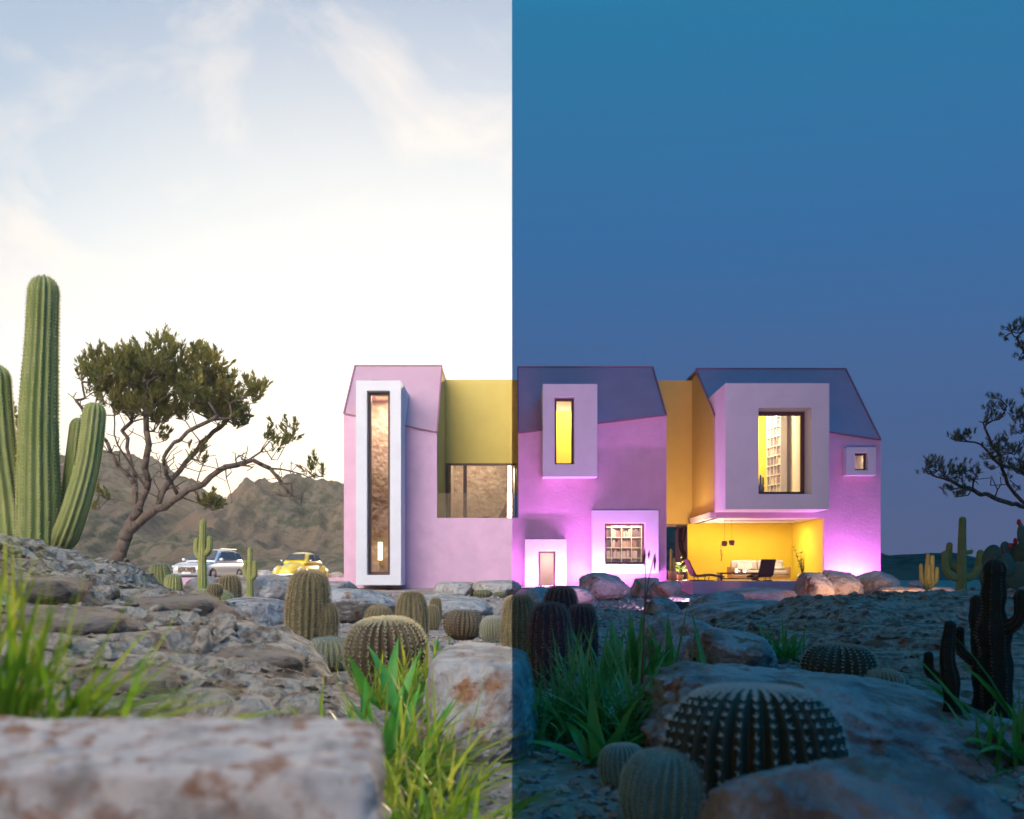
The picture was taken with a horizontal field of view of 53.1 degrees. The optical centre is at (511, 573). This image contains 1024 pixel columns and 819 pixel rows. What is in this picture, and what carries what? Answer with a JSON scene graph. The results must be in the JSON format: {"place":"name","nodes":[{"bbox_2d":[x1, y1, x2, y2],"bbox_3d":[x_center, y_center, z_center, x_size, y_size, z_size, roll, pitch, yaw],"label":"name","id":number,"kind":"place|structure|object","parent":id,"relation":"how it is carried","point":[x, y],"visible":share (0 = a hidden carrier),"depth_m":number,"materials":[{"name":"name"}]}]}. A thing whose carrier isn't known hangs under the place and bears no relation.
{"place":"outdoors","nodes":[
{"label":"outdoors","id":0,"kind":"place"},
{"bbox_2d":[60,450,343,574],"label":"hills","id":1,"kind":"structure","parent":0,"point":[263,524],"depth_m":129.77,"materials":[{"name":"stone"}]},
{"bbox_2d":[0,0,511,497],"bbox_3d":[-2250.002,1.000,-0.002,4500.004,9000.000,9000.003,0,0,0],"label":"sky","id":2,"kind":"structure","parent":0,"point":[304,206],"depth_m":4067.94,"materials":[{"name":"white"}]},
{"bbox_2d":[183,585,511,818],"bbox_3d":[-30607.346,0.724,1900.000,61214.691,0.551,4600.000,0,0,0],"label":"ground","id":3,"kind":"structure","parent":0,"point":[505,788],"depth_m":7.83,"materials":[{"name":"soil"}]},
{"bbox_2d":[148,563,171,584],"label":"column cactus","id":4,"kind":"object","parent":3,"relation":"on","point":[160,571],"depth_m":26.01,"materials":[{"name":"green"}]},
{"bbox_2d":[163,573,183,590],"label":"column cactus","id":5,"kind":"object","parent":3,"relation":"on","point":[172,581],"depth_m":24.56,"materials":[{"name":"green"}]},
{"bbox_2d":[0,716,385,818],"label":"stone block","id":6,"kind":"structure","parent":3,"relation":"on","point":[299,767],"depth_m":1.47,"materials":[{"name":"stone"}]},
{"bbox_2d":[68,322,326,561],"bbox_3d":[-7.699,-2.971,24.981,6.379,6.089,3.488,0,0,0],"label":"umbrella thorn tree","id":7,"kind":"object","parent":3,"relation":"on","point":[206,388],"visible":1,"depth_m":24.71,"materials":[{"name":"green plant"}]},
{"bbox_2d":[183,576,219,592],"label":"boulder","id":8,"kind":"object","parent":3,"relation":"on","point":[190,585],"visible":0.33,"depth_m":26.95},
{"bbox_2d":[193,518,212,590],"bbox_3d":[-7.241,-0.394,24.001,0.507,1.801,0.270,0,0,0],"label":"saguaro","id":9,"kind":"object","parent":3,"relation":"on","point":[202,551],"visible":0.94,"depth_m":23.93,"materials":[{"name":"green"}]},
{"bbox_2d":[217,574,242,597],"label":"column cactus","id":10,"kind":"object","parent":3,"relation":"on","point":[230,583],"depth_m":22.04,"materials":[{"name":"beige"}]},
{"bbox_2d":[0,535,462,818],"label":"rock ledge","id":11,"kind":"object","parent":3,"relation":"on","point":[286,637],"visible":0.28,"depth_m":5.92,"materials":[{"name":"stone"}]},
{"bbox_2d":[0,575,92,604],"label":"flat stone","id":12,"kind":"object","parent":11,"relation":"on","point":[63,589],"visible":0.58,"depth_m":6.75,"materials":[{"name":"stone"}]},
{"bbox_2d":[0,274,107,549],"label":"saguaro","id":13,"kind":"object","parent":11,"relation":"on","point":[37,501],"visible":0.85,"depth_m":9.88,"materials":[{"name":"green"}]},
{"bbox_2d":[45,632,72,651],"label":"stone","id":14,"kind":"object","parent":11,"relation":"on","point":[51,643],"visible":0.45,"depth_m":5.20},
{"bbox_2d":[1,605,143,635],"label":"flat stone","id":15,"kind":"object","parent":11,"relation":"on","point":[97,620],"visible":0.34,"depth_m":5.78,"materials":[{"name":"stone"}]},
{"bbox_2d":[0,525,160,719],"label":"grass tuft","id":16,"kind":"object","parent":11,"relation":"on","point":[12,690],"visible":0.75,"depth_m":2.08,"materials":[{"name":"plant"}]},
{"bbox_2d":[95,585,120,599],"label":"stone","id":17,"kind":"object","parent":11,"relation":"on","point":[113,592],"visible":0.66,"depth_m":7.62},
{"bbox_2d":[82,667,181,694],"bbox_3d":[-1.751,0.532,4.751,0.445,0.178,0.396,0,0,-36],"label":"flat stone","id":18,"kind":"object","parent":11,"relation":"on","point":[175,681],"visible":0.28,"depth_m":4.69,"materials":[{"name":"stone"}]},
{"bbox_2d":[17,562,297,719],"bbox_3d":[-0.877,0.211,2.205,0.692,0.534,0.745,0,0,36],"label":"grass tuft","id":19,"kind":"object","parent":11,"relation":"on","point":[86,700],"visible":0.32,"depth_m":2.21,"materials":[{"name":"plant"}]},
{"bbox_2d":[119,592,236,618],"bbox_3d":[-2.323,0.248,7.136,0.757,0.222,0.679,0,0,0],"label":"flat stone","id":20,"kind":"object","parent":11,"relation":"on","point":[206,603],"visible":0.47,"depth_m":6.95,"materials":[{"name":"stone"}]},
{"bbox_2d":[194,627,211,654],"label":"stone","id":21,"kind":"object","parent":11,"relation":"on","point":[203,642],"visible":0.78,"depth_m":5.85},
{"bbox_2d":[185,689,233,717],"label":"stone","id":22,"kind":"object","parent":11,"relation":"on","point":[219,696],"visible":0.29,"depth_m":4.02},
{"bbox_2d":[0,533,422,803],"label":"rubble","id":23,"kind":"object","parent":11,"relation":"on","point":[310,683],"visible":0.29,"depth_m":5.92,"materials":[{"name":"stone"}]},
{"bbox_2d":[209,614,237,631],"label":"stone","id":24,"kind":"object","parent":11,"relation":"on","point":[223,622],"visible":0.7,"depth_m":6.50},
{"bbox_2d":[224,695,281,718],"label":"stone","id":25,"kind":"object","parent":11,"relation":"on","point":[253,704],"visible":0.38,"depth_m":3.95,"materials":[{"name":"stone"}]},
{"bbox_2d":[216,644,304,671],"bbox_3d":[-1.470,0.526,5.966,0.537,0.205,0.482,0,0,0],"label":"flat stone","id":26,"kind":"object","parent":11,"relation":"on","point":[282,657],"visible":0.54,"depth_m":5.87,"materials":[{"name":"stone"}]},
{"bbox_2d":[259,687,285,710],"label":"stone","id":27,"kind":"object","parent":11,"relation":"on","point":[271,696],"visible":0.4,"depth_m":4.74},
{"bbox_2d":[279,692,325,717],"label":"stone","id":28,"kind":"object","parent":11,"relation":"on","point":[304,703],"visible":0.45,"depth_m":4.45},
{"bbox_2d":[242,547,257,596],"bbox_3d":[-6.268,-0.022,24.501,0.417,1.245,0.194,0,0,12],"label":"saguaro","id":29,"kind":"object","parent":3,"relation":"on","point":[250,570],"visible":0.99,"depth_m":24.45,"materials":[{"name":"green"}]},
{"bbox_2d":[223,597,285,625],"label":"boulder","id":30,"kind":"object","parent":3,"relation":"on","point":[265,611],"visible":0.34,"depth_m":12.52,"materials":[{"name":"stone"}]},
{"bbox_2d":[237,575,289,600],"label":"boulder","id":31,"kind":"object","parent":3,"relation":"on","point":[270,586],"visible":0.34,"depth_m":24.89,"materials":[{"name":"stone"}]},
{"bbox_2d":[281,568,333,640],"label":"column cactus","id":32,"kind":"object","parent":3,"relation":"on","point":[308,594],"depth_m":9.96,"materials":[{"name":"green"}]},
{"bbox_2d":[314,603,339,637],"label":"column cactus","id":33,"kind":"object","parent":3,"relation":"on","point":[329,620],"depth_m":10.01,"materials":[{"name":"green"}]},
{"bbox_2d":[311,635,346,670],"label":"barrel cactus","id":34,"kind":"object","parent":3,"relation":"on","point":[326,645],"visible":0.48,"depth_m":8.69,"materials":[{"name":"green"}]},
{"bbox_2d":[328,588,396,621],"bbox_3d":[-2.686,0.514,16.841,1.866,0.539,2.418,0,0,0],"label":"boulder","id":35,"kind":"object","parent":3,"relation":"on","point":[351,604],"visible":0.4,"depth_m":15.88,"materials":[{"name":"stone"}]},
{"bbox_2d":[363,604,392,617],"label":"barrel cactus","id":36,"kind":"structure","parent":3,"relation":"on","point":[376,610],"depth_m":13.28,"materials":[{"name":"beige"}]},
{"bbox_2d":[336,651,424,713],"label":"grass tuft","id":37,"kind":"object","parent":3,"relation":"on","point":[378,695],"visible":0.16,"depth_m":6.27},
{"bbox_2d":[330,633,431,721],"bbox_3d":[-0.689,0.647,6.194,0.999,0.581,0.820,0,0,-41],"label":"leafy plant","id":38,"kind":"object","parent":3,"relation":"on","point":[357,673],"visible":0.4,"depth_m":6.14,"materials":[{"name":"green plant"}]},
{"bbox_2d":[341,614,430,687],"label":"barrel cactus","id":39,"kind":"object","parent":3,"relation":"on","point":[378,635],"visible":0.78,"depth_m":7.66,"materials":[{"name":"green"}]},
{"bbox_2d":[335,633,457,693],"bbox_3d":[-0.583,0.658,7.441,1.230,0.480,1.241,0,0,36],"label":"grass tuft","id":40,"kind":"object","parent":3,"relation":"on","point":[418,673],"visible":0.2,"depth_m":7.39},
{"bbox_2d":[395,591,429,640],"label":"column cactus","id":41,"kind":"object","parent":3,"relation":"on","point":[413,605],"depth_m":10.35,"materials":[{"name":"green"}]},
{"bbox_2d":[330,676,502,768],"bbox_3d":[-0.400,0.686,4.277,0.731,0.539,0.575,0,0,0],"label":"leafy plant","id":42,"kind":"object","parent":3,"relation":"on","point":[392,727],"visible":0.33,"depth_m":4.18,"materials":[{"name":"green plant"}]},
{"bbox_2d":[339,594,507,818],"bbox_3d":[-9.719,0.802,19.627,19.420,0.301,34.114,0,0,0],"label":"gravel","id":43,"kind":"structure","parent":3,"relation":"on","point":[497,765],"depth_m":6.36,"materials":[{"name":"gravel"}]},
{"bbox_2d":[275,652,583,818],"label":"grass tuft","id":44,"kind":"object","parent":3,"relation":"on","point":[430,762],"visible":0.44,"depth_m":4.08,"materials":[{"name":"plant"}]},
{"bbox_2d":[427,604,440,629],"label":"column cactus","id":45,"kind":"object","parent":3,"relation":"on","point":[434,616],"depth_m":13.82,"materials":[{"name":"green"}]},
{"bbox_2d":[433,581,474,595],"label":"boulder","id":46,"kind":"object","parent":3,"relation":"on","point":[461,588],"visible":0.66,"depth_m":33.86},
{"bbox_2d":[424,594,493,618],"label":"boulder","id":47,"kind":"object","parent":3,"relation":"on","point":[451,602],"visible":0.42,"depth_m":17.16,"materials":[{"name":"stone"}]},
{"bbox_2d":[442,609,482,638],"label":"barrel cactus","id":48,"kind":"object","parent":3,"relation":"on","point":[461,623],"visible":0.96,"depth_m":12.30,"materials":[{"name":"beige"}]},
{"bbox_2d":[354,713,574,818],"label":"grass tuft","id":49,"kind":"object","parent":3,"relation":"on","point":[396,802],"visible":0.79,"depth_m":3.47,"materials":[{"name":"plant"}]},
{"bbox_2d":[423,640,538,765],"bbox_3d":[-0.171,0.685,5.455,0.637,0.593,1.312,0,0,0],"label":"boulder","id":50,"kind":"object","parent":3,"relation":"on","point":[460,667],"visible":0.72,"depth_m":4.94,"materials":[{"name":"stone"}]},
{"bbox_2d":[479,615,502,642],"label":"barrel cactus","id":51,"kind":"object","parent":3,"relation":"on","point":[490,629],"visible":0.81,"depth_m":11.74,"materials":[{"name":"green"}]},
{"bbox_2d":[472,580,520,595],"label":"boulder","id":52,"kind":"object","parent":3,"relation":"on","point":[510,587],"visible":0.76,"depth_m":32.94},
{"bbox_2d":[512,580,1023,818],"bbox_3d":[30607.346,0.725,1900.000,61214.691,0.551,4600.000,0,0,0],"label":"ground","id":53,"kind":"structure","parent":0,"point":[1009,787],"depth_m":4.64,"materials":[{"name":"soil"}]},
{"bbox_2d":[499,594,534,661],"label":"column cactus","id":54,"kind":"object","parent":53,"relation":"on","point":[516,609],"depth_m":8.28,"materials":[{"name":"green"}]},
{"bbox_2d":[524,586,547,604],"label":"boulder","id":55,"kind":"object","parent":53,"relation":"on","point":[536,594],"visible":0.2,"depth_m":20.13,"materials":[{"name":"stone"}]},
{"bbox_2d":[524,601,574,690],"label":"column cactus","id":56,"kind":"object","parent":53,"relation":"on","point":[545,615],"depth_m":7.52,"materials":[{"name":"green"}]},
{"bbox_2d":[542,585,578,609],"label":"column cactus","id":57,"kind":"object","parent":53,"relation":"on","point":[567,596],"depth_m":9.42,"materials":[{"name":"grey"}]},
{"bbox_2d":[566,586,595,603],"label":"boulder","id":58,"kind":"object","parent":53,"relation":"on","point":[585,595],"visible":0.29,"depth_m":23.83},
{"bbox_2d":[568,603,599,675],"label":"column cactus","id":59,"kind":"object","parent":53,"relation":"on","point":[583,615],"depth_m":8.44,"materials":[{"name":"green"}]},
{"bbox_2d":[525,683,650,765],"bbox_3d":[0.399,0.746,4.899,0.759,0.422,0.604,0,0,35],"label":"agave","id":60,"kind":"object","parent":53,"relation":"on","point":[596,740],"visible":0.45,"depth_m":4.96,"materials":[{"name":"green plant"}]},
{"bbox_2d":[579,572,629,599],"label":"boulder","id":61,"kind":"object","parent":53,"relation":"on","point":[602,586],"visible":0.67,"depth_m":27.97,"materials":[{"name":"stone"}]},
{"bbox_2d":[343,365,881,594],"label":"modern house","id":62,"kind":"structure","parent":53,"relation":"on","point":[433,456],"depth_m":42.00,"materials":[{"name":"pink paint"}]},
{"bbox_2d":[356,381,408,584],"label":"window","id":63,"kind":"structure","parent":62,"relation":"in","point":[398,396],"depth_m":40.40,"materials":[{"name":"white paint"}]},
{"bbox_2d":[446,463,511,517],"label":"window frame","id":64,"kind":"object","parent":62,"relation":"in","point":[464,465],"depth_m":46.98,"materials":[{"name":"brown metal"}]},
{"bbox_2d":[525,539,566,586],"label":"window","id":65,"kind":"structure","parent":62,"relation":"in","point":[533,547],"depth_m":41.60,"materials":[{"name":"white paint"}]},
{"bbox_2d":[556,411,570,462],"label":"panel","id":66,"kind":"object","parent":62,"relation":"in","point":[563,436],"visible":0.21,"depth_m":46.90,"materials":[{"name":"yellow paint"}]},
{"bbox_2d":[541,384,596,478],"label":"window frame","id":67,"kind":"structure","parent":62,"relation":"in","point":[583,397],"depth_m":41.20,"materials":[{"name":"white paint"}]},
{"bbox_2d":[606,525,641,561],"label":"bookcase","id":68,"kind":"object","parent":62,"relation":"in","point":[623,543],"visible":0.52,"depth_m":43.15,"materials":[{"name":"beige paint"}]},
{"bbox_2d":[591,510,658,572],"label":"window","id":69,"kind":"structure","parent":62,"relation":"in","point":[649,519],"depth_m":41.40,"materials":[{"name":"white paint"}]},
{"bbox_2d":[727,560,790,578],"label":"sofa","id":70,"kind":"object","parent":62,"relation":"on","point":[781,571],"visible":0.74,"depth_m":45.60,"materials":[{"name":"white fabric"}]},
{"bbox_2d":[747,559,775,580],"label":"recliner","id":71,"kind":"object","parent":62,"relation":"on","point":[767,568],"visible":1,"depth_m":40.15,"materials":[{"name":"black fabric"}]},
{"bbox_2d":[709,383,828,511],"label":"window","id":72,"kind":"structure","parent":62,"relation":"in","point":[737,407],"depth_m":40.00,"materials":[{"name":"white paint"}]},
{"bbox_2d":[766,416,786,491],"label":"bookcase","id":73,"kind":"object","parent":62,"relation":"in","point":[776,453],"visible":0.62,"depth_m":46.08,"materials":[{"name":"white paint"}]},
{"bbox_2d":[843,447,875,475],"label":"window","id":74,"kind":"structure","parent":62,"relation":"in","point":[849,453],"depth_m":41.50,"materials":[{"name":"white paint"}]},
{"bbox_2d":[505,621,726,752],"bbox_3d":[0.388,0.592,5.530,1.562,0.708,1.934,0,0,0],"label":"grass tuft","id":75,"kind":"object","parent":53,"relation":"on","point":[554,715],"visible":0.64,"depth_m":5.45,"materials":[{"name":"plant"}]},
{"bbox_2d":[597,742,642,789],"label":"barrel cactus","id":76,"kind":"object","parent":53,"relation":"on","point":[613,759],"visible":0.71,"depth_m":4.32,"materials":[{"name":"green"}]},
{"bbox_2d":[569,600,706,689],"bbox_3d":[0.936,0.549,7.723,1.138,0.690,0.482,0,0,0],"label":"agave","id":77,"kind":"object","parent":53,"relation":"on","point":[632,652],"visible":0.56,"depth_m":7.72,"materials":[{"name":"green plant"}]},
{"bbox_2d":[634,549,655,682],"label":"flower stalk","id":78,"kind":"object","parent":77,"relation":"attached to","point":[645,590],"visible":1,"depth_m":5.20,"materials":[{"name":"brown"}]},
{"bbox_2d":[630,577,658,597],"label":"boulder","id":79,"kind":"object","parent":53,"relation":"on","point":[636,590],"visible":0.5,"depth_m":31.10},
{"bbox_2d":[616,745,706,818],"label":"barrel cactus","id":80,"kind":"object","parent":53,"relation":"on","point":[659,782],"visible":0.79,"depth_m":3.49,"materials":[{"name":"green"}]},
{"bbox_2d":[643,597,680,614],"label":"boulder","id":81,"kind":"object","parent":53,"relation":"on","point":[654,605],"visible":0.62,"depth_m":17.94,"materials":[{"name":"stone"}]},
{"bbox_2d":[649,581,682,597],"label":"boulder","id":82,"kind":"object","parent":53,"relation":"on","point":[667,589],"visible":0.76,"depth_m":29.02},
{"bbox_2d":[636,611,712,662],"bbox_3d":[1.641,0.672,10.128,0.818,0.542,1.812,14,0,0],"label":"boulder","id":83,"kind":"object","parent":53,"relation":"on","point":[654,621],"visible":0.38,"depth_m":9.66,"materials":[{"name":"stone"}]},
{"bbox_2d":[691,592,746,605],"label":"boulder","id":84,"kind":"object","parent":53,"relation":"on","point":[716,596],"visible":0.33,"depth_m":17.97,"materials":[{"name":"stone"}]},
{"bbox_2d":[680,599,779,621],"bbox_3d":[3.376,0.628,14.546,1.930,0.477,3.024,0,0,0],"label":"boulder","id":85,"kind":"object","parent":53,"relation":"on","point":[705,611],"visible":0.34,"depth_m":13.92,"materials":[{"name":"stone"}]},
{"bbox_2d":[686,627,777,667],"bbox_3d":[1.951,0.668,9.057,0.710,0.354,1.614,8,0,0],"label":"boulder","id":86,"kind":"object","parent":53,"relation":"on","point":[748,648],"visible":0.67,"depth_m":8.50,"materials":[{"name":"stone"}]},
{"bbox_2d":[660,682,851,798],"bbox_3d":[0.877,0.661,3.715,0.706,0.535,0.706,4,-4,-41],"label":"barrel cactus","id":87,"kind":"object","parent":53,"relation":"on","point":[722,733],"visible":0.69,"depth_m":3.50,"materials":[{"name":"green"}]},
{"bbox_2d":[722,587,796,600],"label":"boulder","id":88,"kind":"object","parent":53,"relation":"on","point":[773,593],"visible":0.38,"depth_m":26.88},
{"bbox_2d":[756,619,819,661],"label":"grass tuft","id":89,"kind":"object","parent":53,"relation":"on","point":[790,651],"visible":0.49,"depth_m":9.24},
{"bbox_2d":[792,572,834,595],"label":"boulder","id":90,"kind":"object","parent":53,"relation":"on","point":[811,584],"visible":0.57,"depth_m":27.05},
{"bbox_2d":[632,660,1023,777],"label":"boulder","id":91,"kind":"object","parent":53,"relation":"on","point":[879,717],"visible":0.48,"depth_m":4.79,"materials":[{"name":"stone"}]},
{"bbox_2d":[922,619,962,715],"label":"column cactus","id":92,"kind":"object","parent":91,"relation":"on","point":[948,675],"depth_m":4.98,"materials":[{"name":"green"}]},
{"bbox_2d":[799,642,879,676],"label":"barrel cactus","id":93,"kind":"object","parent":53,"relation":"on","point":[843,658],"visible":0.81,"depth_m":7.34,"materials":[{"name":"green"}]},
{"bbox_2d":[822,570,863,594],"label":"boulder","id":94,"kind":"object","parent":53,"relation":"on","point":[844,583],"visible":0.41,"depth_m":28.92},
{"bbox_2d":[697,754,1016,818],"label":"boulder","id":95,"kind":"object","parent":53,"relation":"on","point":[859,786],"visible":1,"depth_m":2.55,"materials":[{"name":"stone"}]},
{"bbox_2d":[705,590,1023,714],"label":"rock ledge","id":96,"kind":"object","parent":53,"relation":"on","point":[822,627],"visible":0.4,"depth_m":10.36,"materials":[{"name":"stone"}]},
{"bbox_2d":[979,519,1023,589],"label":"prickly pear","id":97,"kind":"object","parent":96,"relation":"on","point":[1011,555],"visible":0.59,"depth_m":12.95,"materials":[{"name":"green plant"}]},
{"bbox_2d":[709,586,1023,681],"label":"rubble","id":98,"kind":"object","parent":53,"relation":"on","point":[840,598],"visible":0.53,"depth_m":10.61,"materials":[{"name":"stone"}]},
{"bbox_2d":[857,571,900,593],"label":"boulder","id":99,"kind":"object","parent":53,"relation":"on","point":[872,581],"visible":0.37,"depth_m":32.11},
{"bbox_2d":[864,667,906,684],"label":"barrel cactus","id":100,"kind":"object","parent":53,"relation":"on","point":[891,675],"visible":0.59,"depth_m":7.21,"materials":[{"name":"green"}]},
{"bbox_2d":[926,554,938,589],"bbox_3d":[12.303,0.099,29.998,0.485,1.320,0.194,0,0,-29],"label":"saguaro","id":101,"kind":"object","parent":53,"relation":"on","point":[932,579],"visible":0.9,"depth_m":29.94,"materials":[{"name":"beige"}]},
{"bbox_2d":[941,516,983,590],"bbox_3d":[8.802,-0.253,20.000,0.771,1.755,0.362,0,0,27],"label":"saguaro","id":102,"kind":"object","parent":53,"relation":"on","point":[961,578],"visible":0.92,"depth_m":19.95,"materials":[{"name":"green"}]},
{"bbox_2d":[910,639,1023,763],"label":"agave","id":103,"kind":"object","parent":53,"relation":"on","point":[965,708],"visible":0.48,"depth_m":4.90,"materials":[{"name":"green plant"}]},
{"bbox_2d":[955,595,982,710],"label":"column cactus","id":104,"kind":"object","parent":53,"relation":"on","point":[962,652],"depth_m":5.59,"materials":[{"name":"green"}]},
{"bbox_2d":[915,315,1023,508],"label":"tree","id":105,"kind":"object","parent":53,"relation":"on","point":[999,456],"visible":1,"depth_m":15.99,"materials":[{"name":"green plant"}]},
{"bbox_2d":[939,688,1023,782],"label":"grass tuft","id":106,"kind":"object","parent":53,"relation":"on","point":[1017,746],"visible":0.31,"depth_m":4.63,"materials":[{"name":"plant"}]},
{"bbox_2d":[973,557,1023,719],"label":"column cactus","id":107,"kind":"object","parent":53,"relation":"on","point":[996,628],"depth_m":5.15,"materials":[{"name":"green"}]},
{"bbox_2d":[666,527,978,579],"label":"hills","id":108,"kind":"structure","parent":0,"point":[902,567],"depth_m":83.17,"materials":[{"name":"stone"}]},
{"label":"driveway","id":109,"kind":"structure","parent":0,"visible":0},
{"bbox_2d":[172,548,242,577],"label":"silver suv","id":110,"kind":"object","parent":109,"relation":"on","point":[220,563],"visible":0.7,"depth_m":51.62,"materials":[{"name":"grey paint"}]},
{"bbox_2d":[270,552,328,576],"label":"yellow car","id":111,"kind":"object","parent":109,"relation":"on","point":[293,562],"visible":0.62,"depth_m":49.29,"materials":[{"name":"yellow paint"}]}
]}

